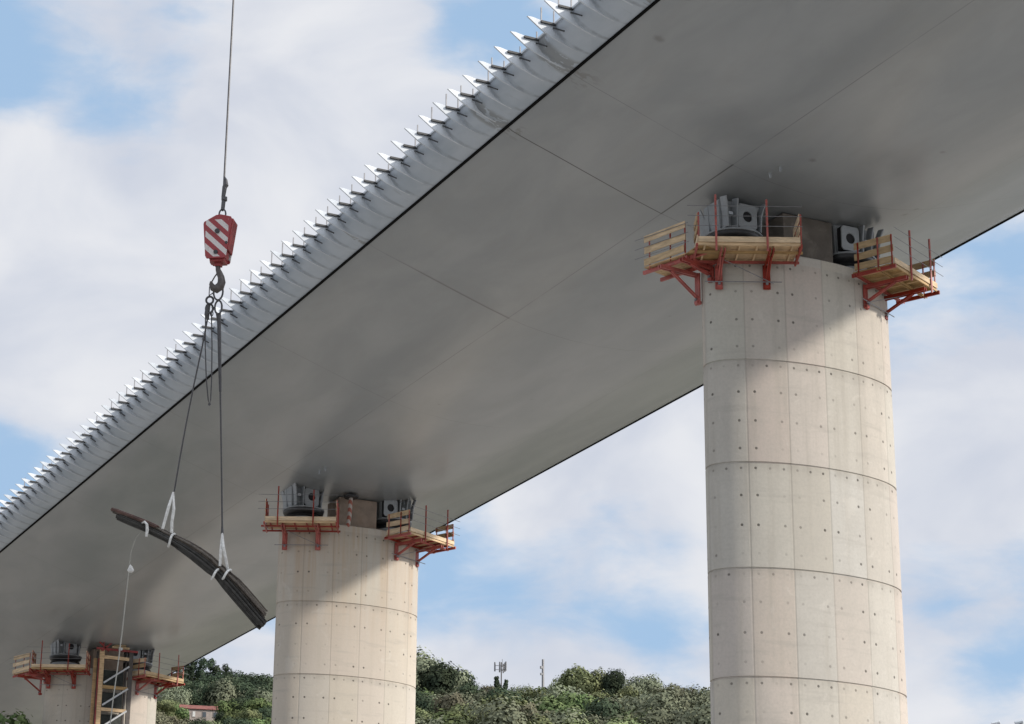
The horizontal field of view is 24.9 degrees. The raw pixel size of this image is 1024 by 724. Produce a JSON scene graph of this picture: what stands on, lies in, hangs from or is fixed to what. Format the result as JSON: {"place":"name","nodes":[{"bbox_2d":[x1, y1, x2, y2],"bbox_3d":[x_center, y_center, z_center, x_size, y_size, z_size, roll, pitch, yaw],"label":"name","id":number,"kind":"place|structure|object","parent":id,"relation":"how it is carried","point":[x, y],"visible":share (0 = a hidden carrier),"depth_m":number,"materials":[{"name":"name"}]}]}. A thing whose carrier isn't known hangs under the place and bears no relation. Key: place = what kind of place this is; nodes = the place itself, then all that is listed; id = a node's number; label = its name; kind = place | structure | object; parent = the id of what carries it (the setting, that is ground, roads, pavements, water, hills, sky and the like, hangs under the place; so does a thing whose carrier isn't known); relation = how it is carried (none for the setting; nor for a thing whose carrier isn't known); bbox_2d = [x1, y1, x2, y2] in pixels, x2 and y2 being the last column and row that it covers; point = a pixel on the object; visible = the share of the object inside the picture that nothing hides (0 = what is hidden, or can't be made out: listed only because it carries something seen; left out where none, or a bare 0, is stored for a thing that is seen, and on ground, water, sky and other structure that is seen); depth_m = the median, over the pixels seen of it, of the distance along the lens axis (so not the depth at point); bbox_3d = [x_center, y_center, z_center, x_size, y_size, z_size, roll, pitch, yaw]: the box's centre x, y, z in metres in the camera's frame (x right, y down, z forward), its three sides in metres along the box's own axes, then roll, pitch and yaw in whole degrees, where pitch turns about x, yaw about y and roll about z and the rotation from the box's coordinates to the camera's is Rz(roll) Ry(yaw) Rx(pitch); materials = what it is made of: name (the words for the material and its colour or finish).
{"place":"outdoors","nodes":[
{"label":"outdoors","id":0,"kind":"place"},
{"bbox_2d":[203,0,237,292],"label":"crane hook block","id":1,"kind":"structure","parent":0,"point":[220,230],"depth_m":84.76,"materials":[{"name":"red metal"}]},
{"bbox_2d":[173,286,213,491],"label":"wire sling","id":2,"kind":"object","parent":1,"relation":"hanging from","point":[208,312],"visible":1,"depth_m":84.97,"materials":[{"name":"metal"}]},
{"bbox_2d":[161,492,175,547],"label":"white strap","id":3,"kind":"object","parent":2,"relation":"hanging from","point":[172,499],"visible":1,"depth_m":84.57,"materials":[{"name":"white fabric"}]},
{"bbox_2d":[111,507,267,629],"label":"rebar bundle","id":4,"kind":"object","parent":3,"relation":"hanging from","point":[243,599],"visible":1,"depth_m":84.58,"materials":[{"name":"grey metal"}]},
{"bbox_2d":[110,531,141,723],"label":"tag line","id":5,"kind":"object","parent":4,"relation":"hanging from","point":[130,569],"visible":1,"depth_m":87.45,"materials":[{"name":"fabric"}]},
{"bbox_2d":[205,312,212,405],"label":"wire sling","id":6,"kind":"object","parent":2,"relation":"hanging from","point":[211,315],"visible":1,"depth_m":84.98,"materials":[{"name":"metal"}]},
{"bbox_2d":[213,283,223,533],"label":"wire sling","id":7,"kind":"object","parent":1,"relation":"hanging from","point":[218,316],"visible":1,"depth_m":84.97,"materials":[{"name":"metal"}]},
{"bbox_2d":[211,533,231,579],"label":"white strap","id":8,"kind":"object","parent":7,"relation":"hanging from","point":[222,545],"visible":1,"depth_m":84.46,"materials":[{"name":"white fabric"}]},
{"bbox_2d":[0,0,1023,723],"label":"sky","id":9,"kind":"structure","parent":0,"point":[113,113],"materials":[{"name":"blue"}]},
{"label":"ground","id":10,"kind":"structure","parent":0,"visible":0},
{"bbox_2d":[42,649,156,723],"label":"bridge pier","id":11,"kind":"structure","parent":10,"relation":"on","point":[64,703],"depth_m":181.34,"materials":[{"name":"concrete"}]},
{"bbox_2d":[10,640,90,694],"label":"work platform","id":12,"kind":"structure","parent":11,"relation":"attached to","point":[40,671],"depth_m":180.73,"materials":[{"name":"red metal"}]},
{"bbox_2d":[49,639,81,663],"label":"bridge bearing","id":13,"kind":"object","parent":11,"relation":"on","point":[59,649],"visible":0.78,"depth_m":182.45,"materials":[{"name":"grey paint"}]},
{"bbox_2d":[123,649,154,673],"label":"bridge bearing","id":14,"kind":"object","parent":11,"relation":"on","point":[142,654],"visible":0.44,"depth_m":185.08,"materials":[{"name":"grey paint"}]},
{"bbox_2d":[127,653,188,698],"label":"work platform","id":15,"kind":"structure","parent":11,"relation":"attached to","point":[164,681],"depth_m":183.28,"materials":[{"name":"wood"}]},
{"bbox_2d":[89,642,137,723],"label":"stair tower","id":16,"kind":"structure","parent":10,"relation":"on","point":[102,678],"depth_m":181.20,"materials":[{"name":"metal"}]},
{"bbox_2d":[271,497,417,723],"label":"bridge pier","id":17,"kind":"structure","parent":10,"relation":"on","point":[345,647],"depth_m":138.28,"materials":[{"name":"concrete"}]},
{"bbox_2d":[258,486,339,549],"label":"work platform","id":18,"kind":"structure","parent":17,"relation":"attached to","point":[317,525],"depth_m":137.72,"materials":[{"name":"red metal"}]},
{"bbox_2d":[280,483,323,516],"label":"bridge bearing","id":19,"kind":"object","parent":17,"relation":"on","point":[301,505],"visible":0.64,"depth_m":140.28,"materials":[{"name":"grey paint"}]},
{"bbox_2d":[376,499,416,532],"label":"bridge bearing","id":20,"kind":"object","parent":17,"relation":"on","point":[385,508],"visible":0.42,"depth_m":142.71,"materials":[{"name":"grey paint"}]},
{"bbox_2d":[0,0,1023,723],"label":"bridge deck","id":21,"kind":"structure","parent":20,"relation":"on","point":[466,306],"depth_m":111.27,"materials":[{"name":"grey paint"}]},
{"bbox_2d":[343,493,357,526],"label":"striped hanging pipe","id":22,"kind":"object","parent":21,"relation":"hanging from","point":[350,497],"visible":1,"depth_m":140.38,"materials":[{"name":"metal"}]},
{"bbox_2d":[384,505,459,566],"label":"work platform","id":23,"kind":"structure","parent":17,"relation":"attached to","point":[423,541],"depth_m":140.89,"materials":[{"name":"red metal"}]},
{"bbox_2d":[701,213,907,723],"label":"bridge pier","id":24,"kind":"structure","parent":10,"relation":"on","point":[805,611],"depth_m":94.28,"materials":[{"name":"concrete"}]},
{"bbox_2d":[635,194,802,305],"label":"work platform","id":25,"kind":"structure","parent":24,"relation":"attached to","point":[705,254],"depth_m":96.14,"materials":[{"name":"brown wood"}]},
{"bbox_2d":[697,195,764,236],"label":"bridge bearing","id":26,"kind":"object","parent":24,"relation":"on","point":[745,220],"visible":0.37,"depth_m":97.83,"materials":[{"name":"grey paint"}]},
{"bbox_2d":[832,225,883,270],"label":"bridge bearing","id":27,"kind":"object","parent":24,"relation":"on","point":[845,238],"visible":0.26,"depth_m":100.15,"materials":[{"name":"grey paint"}]},
{"bbox_2d":[852,227,941,319],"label":"work platform","id":28,"kind":"structure","parent":24,"relation":"attached to","point":[897,279],"depth_m":98.20,"materials":[{"name":"brown wood"}]},
{"bbox_3d":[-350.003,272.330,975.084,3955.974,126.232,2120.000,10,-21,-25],"label":"hill","id":29,"kind":"structure","parent":0,"visible":0},
{"bbox_2d":[0,709,32,723],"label":"tree","id":30,"kind":"object","parent":29,"relation":"on","point":[21,718],"visible":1,"depth_m":178.78,"materials":[{"name":"green plant"}]},
{"bbox_2d":[156,700,179,720],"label":"tree","id":31,"kind":"object","parent":29,"relation":"on","point":[161,706],"visible":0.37,"depth_m":463.44,"materials":[{"name":"green plant"}]},
{"bbox_2d":[162,699,180,721],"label":"tree","id":32,"kind":"object","parent":29,"relation":"on","point":[168,701],"visible":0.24,"depth_m":469.89,"materials":[{"name":"green plant"}]},
{"bbox_2d":[157,688,192,704],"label":"tree","id":33,"kind":"object","parent":29,"relation":"on","point":[175,696],"visible":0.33,"depth_m":495.99,"materials":[{"name":"green plant"}]},
{"bbox_2d":[165,705,190,719],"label":"tree","id":34,"kind":"object","parent":29,"relation":"on","point":[183,713],"visible":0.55,"depth_m":468.12,"materials":[{"name":"green plant"}]},
{"bbox_2d":[184,663,195,679],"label":"tree","id":35,"kind":"object","parent":29,"relation":"on","point":[189,667],"visible":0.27,"depth_m":545.09,"materials":[{"name":"green plant"}]},
{"bbox_2d":[183,689,204,705],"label":"tree","id":36,"kind":"object","parent":29,"relation":"on","point":[196,699],"visible":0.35,"depth_m":499.88,"materials":[{"name":"green plant"}]},
{"bbox_2d":[187,680,207,689],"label":"tree","id":37,"kind":"object","parent":29,"relation":"on","point":[199,685],"visible":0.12,"depth_m":513.77,"materials":[{"name":"green plant"}]},
{"bbox_2d":[179,704,218,723],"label":"hill house","id":38,"kind":"structure","parent":29,"relation":"on","point":[206,713],"depth_m":485.93,"materials":[{"name":"paint"}]},
{"bbox_2d":[187,717,210,723],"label":"tree","id":39,"kind":"object","parent":29,"relation":"on","point":[199,721],"visible":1,"depth_m":383.83,"materials":[{"name":"green plant"}]},
{"bbox_2d":[194,657,212,679],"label":"tree","id":40,"kind":"object","parent":29,"relation":"on","point":[201,665],"visible":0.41,"depth_m":548.40,"materials":[{"name":"green plant"}]},
{"bbox_2d":[198,683,211,705],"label":"tree","id":41,"kind":"object","parent":29,"relation":"on","point":[204,690],"visible":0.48,"depth_m":503.20,"materials":[{"name":"green plant"}]},
{"bbox_2d":[195,672,224,684],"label":"tree","id":42,"kind":"object","parent":29,"relation":"on","point":[212,678],"visible":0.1,"depth_m":520.66,"materials":[{"name":"green plant"}]},
{"bbox_2d":[205,658,215,675],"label":"tree","id":43,"kind":"object","parent":29,"relation":"on","point":[211,661],"visible":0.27,"depth_m":553.00,"materials":[{"name":"green plant"}]},
{"bbox_2d":[203,681,232,705],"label":"tree","id":44,"kind":"object","parent":29,"relation":"on","point":[212,688],"visible":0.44,"depth_m":501.03,"materials":[{"name":"green plant"}]},
{"bbox_2d":[212,698,239,719],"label":"tree","id":45,"kind":"object","parent":29,"relation":"on","point":[224,706],"visible":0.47,"depth_m":472.21,"materials":[{"name":"green plant"}]},
{"bbox_2d":[204,676,248,705],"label":"tree","id":46,"kind":"object","parent":29,"relation":"on","point":[229,687],"visible":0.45,"depth_m":500.12,"materials":[{"name":"green plant"}]},
{"bbox_2d":[216,672,242,689],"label":"tree","id":47,"kind":"object","parent":29,"relation":"on","point":[233,678],"visible":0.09,"depth_m":518.43,"materials":[{"name":"green plant"}]},
{"bbox_2d":[218,709,243,722],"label":"tree","id":48,"kind":"object","parent":29,"relation":"on","point":[233,713],"visible":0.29,"depth_m":429.56,"materials":[{"name":"green plant"}]},
{"bbox_2d":[231,695,250,711],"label":"tree","id":49,"kind":"object","parent":29,"relation":"on","point":[241,699],"visible":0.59,"depth_m":472.62,"materials":[{"name":"green plant"}]},
{"bbox_2d":[228,717,253,723],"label":"tree","id":50,"kind":"object","parent":29,"relation":"on","point":[242,721],"visible":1,"depth_m":383.26,"materials":[{"name":"green plant"}]},
{"bbox_2d":[235,683,260,699],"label":"tree","id":51,"kind":"object","parent":29,"relation":"on","point":[249,691],"visible":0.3,"depth_m":504.52,"materials":[{"name":"green plant"}]},
{"bbox_2d":[233,707,263,722],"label":"tree","id":52,"kind":"object","parent":29,"relation":"on","point":[250,714],"visible":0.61,"depth_m":424.06,"materials":[{"name":"green plant"}]},
{"bbox_2d":[239,695,271,710],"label":"tree","id":53,"kind":"object","parent":29,"relation":"on","point":[260,702],"visible":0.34,"depth_m":470.67,"materials":[{"name":"green plant"}]},
{"bbox_2d":[246,673,272,691],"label":"tree","id":54,"kind":"object","parent":29,"relation":"on","point":[266,679],"visible":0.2,"depth_m":517.89,"materials":[{"name":"green plant"}]},
{"bbox_2d":[250,687,272,701],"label":"tree","id":55,"kind":"object","parent":29,"relation":"on","point":[267,696],"visible":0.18,"depth_m":502.53,"materials":[{"name":"green plant"}]},
{"bbox_2d":[252,683,270,697],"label":"tree","id":56,"kind":"object","parent":29,"relation":"on","point":[260,686],"visible":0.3,"depth_m":506.15,"materials":[{"name":"green plant"}]},
{"bbox_2d":[259,705,271,718],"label":"tree","id":57,"kind":"object","parent":29,"relation":"on","point":[269,712],"visible":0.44,"depth_m":425.55,"materials":[{"name":"green plant"}]},
{"bbox_2d":[415,706,428,722],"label":"tree","id":58,"kind":"object","parent":29,"relation":"on","point":[418,712],"visible":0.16,"depth_m":341.24,"materials":[{"name":"green plant"}]},
{"bbox_2d":[415,692,437,715],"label":"tree","id":59,"kind":"object","parent":29,"relation":"on","point":[425,706],"visible":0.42,"depth_m":368.84,"materials":[{"name":"green plant"}]},
{"bbox_2d":[415,713,457,723],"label":"tree","id":60,"kind":"object","parent":29,"relation":"on","point":[422,721],"visible":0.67,"depth_m":316.65,"materials":[{"name":"green plant"}]},
{"bbox_2d":[416,660,460,694],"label":"tree","id":61,"kind":"object","parent":29,"relation":"on","point":[443,678],"visible":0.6,"depth_m":406.74,"materials":[{"name":"green plant"}]},
{"bbox_2d":[416,645,472,693],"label":"tree","id":62,"kind":"object","parent":29,"relation":"on","point":[423,662],"visible":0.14,"depth_m":416.75,"materials":[{"name":"green plant"}]},
{"bbox_2d":[426,707,473,723],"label":"tree","id":63,"kind":"object","parent":29,"relation":"on","point":[447,717],"visible":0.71,"depth_m":317.22,"materials":[{"name":"green plant"}]},
{"bbox_2d":[427,689,475,705],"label":"tree","id":64,"kind":"object","parent":29,"relation":"on","point":[463,695],"visible":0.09,"depth_m":387.83,"materials":[{"name":"green plant"}]},
{"bbox_2d":[431,691,474,714],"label":"tree","id":65,"kind":"object","parent":29,"relation":"on","point":[456,698],"visible":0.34,"depth_m":361.59,"materials":[{"name":"green plant"}]},
{"bbox_2d":[442,702,473,717],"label":"tree","id":66,"kind":"object","parent":29,"relation":"on","point":[452,709],"visible":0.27,"depth_m":342.23,"materials":[{"name":"green plant"}]},
{"bbox_2d":[454,681,482,699],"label":"tree","id":67,"kind":"object","parent":29,"relation":"on","point":[471,690],"visible":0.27,"depth_m":400.96,"materials":[{"name":"green plant"}]},
{"bbox_2d":[464,690,490,701],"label":"tree","id":68,"kind":"object","parent":29,"relation":"on","point":[477,698],"visible":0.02,"depth_m":396.07,"materials":[{"name":"green plant"}]},
{"bbox_2d":[458,699,500,719],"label":"tree","id":69,"kind":"object","parent":29,"relation":"on","point":[475,705],"visible":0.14,"depth_m":341.47,"materials":[{"name":"green plant"}]},
{"bbox_2d":[455,708,531,723],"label":"tree","id":70,"kind":"object","parent":29,"relation":"on","point":[465,721],"visible":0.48,"depth_m":310.92,"materials":[{"name":"green plant"}]},
{"bbox_2d":[481,686,509,701],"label":"tree","id":71,"kind":"object","parent":29,"relation":"on","point":[493,692],"visible":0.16,"depth_m":389.43,"materials":[{"name":"green plant"}]},
{"bbox_2d":[494,659,506,684],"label":"panel antenna mast","id":72,"kind":"object","parent":29,"relation":"on","point":[501,665],"visible":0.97,"depth_m":450.08,"materials":[{"name":"metal"}]},
{"bbox_2d":[463,692,538,723],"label":"tree","id":73,"kind":"object","parent":29,"relation":"on","point":[511,717],"visible":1,"depth_m":308.30,"materials":[{"name":"green plant"}]},
{"bbox_2d":[474,692,533,709],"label":"tree","id":74,"kind":"object","parent":29,"relation":"on","point":[506,700],"visible":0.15,"depth_m":362.13,"materials":[{"name":"green plant"}]},
{"bbox_2d":[502,690,531,704],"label":"tree","id":75,"kind":"object","parent":29,"relation":"on","point":[515,694],"visible":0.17,"depth_m":365.54,"materials":[{"name":"green plant"}]},
{"bbox_2d":[509,684,532,692],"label":"tree","id":76,"kind":"object","parent":29,"relation":"on","point":[514,689],"visible":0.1,"depth_m":428.75,"materials":[{"name":"green plant"}]},
{"bbox_2d":[516,686,535,698],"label":"tree","id":77,"kind":"object","parent":29,"relation":"on","point":[528,691],"visible":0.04,"depth_m":402.39,"materials":[{"name":"green plant"}]},
{"bbox_2d":[506,701,549,722],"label":"tree","id":78,"kind":"object","parent":29,"relation":"on","point":[530,706],"visible":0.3,"depth_m":340.42,"materials":[{"name":"green plant"}]},
{"bbox_2d":[526,713,556,723],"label":"tree","id":79,"kind":"object","parent":29,"relation":"on","point":[543,720],"visible":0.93,"depth_m":311.43,"materials":[{"name":"green plant"}]},
{"bbox_2d":[530,682,566,697],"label":"tree","id":80,"kind":"object","parent":29,"relation":"on","point":[540,689],"visible":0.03,"depth_m":399.08,"materials":[{"name":"green plant"}]},
{"bbox_2d":[530,705,586,723],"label":"tree","id":81,"kind":"object","parent":29,"relation":"on","point":[558,719],"visible":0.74,"depth_m":313.71,"materials":[{"name":"green plant"}]},
{"bbox_2d":[535,682,590,701],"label":"tree","id":82,"kind":"object","parent":29,"relation":"on","point":[555,693],"visible":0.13,"depth_m":390.80,"materials":[{"name":"green plant"}]},
{"bbox_2d":[535,691,598,715],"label":"tree","id":83,"kind":"object","parent":29,"relation":"on","point":[560,702],"visible":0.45,"depth_m":361.49,"materials":[{"name":"green plant"}]},
{"bbox_2d":[558,704,588,719],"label":"tree","id":84,"kind":"object","parent":29,"relation":"on","point":[575,710],"visible":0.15,"depth_m":335.43,"materials":[{"name":"green plant"}]},
{"bbox_2d":[560,663,598,695],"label":"tree","id":85,"kind":"object","parent":29,"relation":"on","point":[573,676],"visible":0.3,"depth_m":427.51,"materials":[{"name":"green plant"}]},
{"bbox_2d":[560,712,598,723],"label":"tree","id":86,"kind":"object","parent":29,"relation":"on","point":[578,722],"visible":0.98,"depth_m":313.13,"materials":[{"name":"green plant"}]},
{"bbox_2d":[584,668,605,694],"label":"tree","id":87,"kind":"object","parent":29,"relation":"on","point":[597,676],"visible":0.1,"depth_m":432.48,"materials":[{"name":"green plant"}]},
{"bbox_2d":[575,708,629,723],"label":"tree","id":88,"kind":"object","parent":29,"relation":"on","point":[599,721],"visible":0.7,"depth_m":317.19,"materials":[{"name":"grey plant"}]},
{"bbox_2d":[589,689,615,700],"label":"tree","id":89,"kind":"object","parent":29,"relation":"on","point":[602,694],"visible":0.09,"depth_m":392.12,"materials":[{"name":"green plant"}]},
{"bbox_2d":[581,695,624,722],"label":"tree","id":90,"kind":"object","parent":29,"relation":"on","point":[607,706],"visible":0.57,"depth_m":332.58,"materials":[{"name":"green plant"}]},
{"bbox_2d":[598,668,626,696],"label":"tree","id":91,"kind":"object","parent":29,"relation":"on","point":[612,682],"visible":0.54,"depth_m":422.35,"materials":[{"name":"green plant"}]},
{"bbox_2d":[604,695,635,711],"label":"tree","id":92,"kind":"object","parent":29,"relation":"on","point":[619,699],"visible":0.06,"depth_m":357.72,"materials":[{"name":"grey plant"}]},
{"bbox_2d":[612,685,639,699],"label":"tree","id":93,"kind":"object","parent":29,"relation":"on","point":[623,693],"visible":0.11,"depth_m":394.27,"materials":[{"name":"green plant"}]},
{"bbox_2d":[604,716,651,723],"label":"tree","id":94,"kind":"object","parent":29,"relation":"on","point":[622,721],"visible":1,"depth_m":308.36,"materials":[{"name":"green plant"}]},
{"bbox_2d":[622,674,659,692],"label":"tree","id":95,"kind":"object","parent":29,"relation":"on","point":[633,683],"visible":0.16,"depth_m":427.51,"materials":[{"name":"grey plant"}]},
{"bbox_2d":[636,673,664,693],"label":"tree","id":96,"kind":"object","parent":29,"relation":"on","point":[659,683],"visible":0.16,"depth_m":430.94,"materials":[{"name":"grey plant"}]},
{"bbox_2d":[616,687,685,717],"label":"tree","id":97,"kind":"object","parent":29,"relation":"on","point":[661,700],"visible":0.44,"depth_m":337.44,"materials":[{"name":"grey plant"}]},
{"bbox_2d":[647,685,681,694],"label":"tree","id":98,"kind":"object","parent":29,"relation":"on","point":[655,688],"visible":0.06,"depth_m":400.25,"materials":[{"name":"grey plant"}]},
{"bbox_2d":[630,700,704,723],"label":"tree","id":99,"kind":"object","parent":29,"relation":"on","point":[657,719],"visible":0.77,"depth_m":310.42,"materials":[{"name":"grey plant"}]},
{"bbox_2d":[647,685,703,710],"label":"tree","id":100,"kind":"object","parent":29,"relation":"on","point":[686,703],"visible":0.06,"depth_m":355.92,"materials":[{"name":"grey plant"}]},
{"bbox_2d":[668,701,710,723],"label":"tree","id":101,"kind":"object","parent":29,"relation":"on","point":[705,717],"visible":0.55,"depth_m":305.61,"materials":[{"name":"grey plant"}]},
{"bbox_2d":[681,684,709,701],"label":"tree","id":102,"kind":"object","parent":29,"relation":"on","point":[697,692],"visible":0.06,"depth_m":388.88,"materials":[{"name":"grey plant"}]},
{"bbox_2d":[688,693,709,717],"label":"tree","id":103,"kind":"object","parent":29,"relation":"on","point":[702,699],"visible":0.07,"depth_m":337.30,"materials":[{"name":"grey plant"}]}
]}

